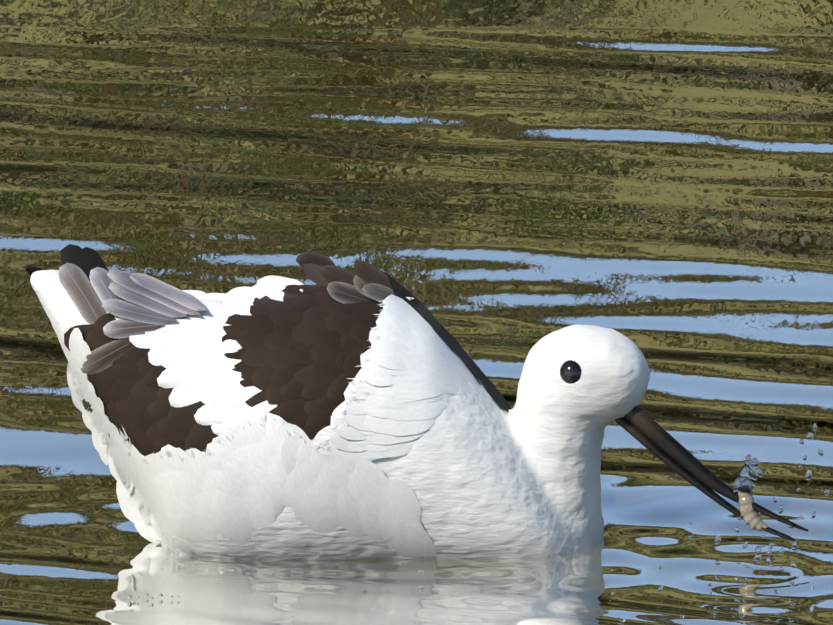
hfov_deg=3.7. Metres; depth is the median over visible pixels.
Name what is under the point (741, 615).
bubbles
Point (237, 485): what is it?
body feathers
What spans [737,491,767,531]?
prey
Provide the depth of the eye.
4.93 m
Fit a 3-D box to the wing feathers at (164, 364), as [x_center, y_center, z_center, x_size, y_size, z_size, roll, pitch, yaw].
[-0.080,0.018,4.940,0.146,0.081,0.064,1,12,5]
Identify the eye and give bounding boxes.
[560,360,581,383]
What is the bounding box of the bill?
[614,405,807,540]
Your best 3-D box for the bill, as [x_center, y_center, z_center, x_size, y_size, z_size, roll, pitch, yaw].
[0.111,0.059,4.938,0.085,0.052,0.006,5,13,23]
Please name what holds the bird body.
on the water
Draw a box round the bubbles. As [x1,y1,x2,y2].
[127,515,801,621]
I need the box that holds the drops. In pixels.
[714,423,829,557]
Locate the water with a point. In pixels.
(498, 188)
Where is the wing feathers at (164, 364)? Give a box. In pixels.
[26,244,394,456]
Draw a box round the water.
[0,0,832,624]
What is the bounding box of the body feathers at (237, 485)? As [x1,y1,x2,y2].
[67,271,511,558]
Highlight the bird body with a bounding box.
[30,270,649,559]

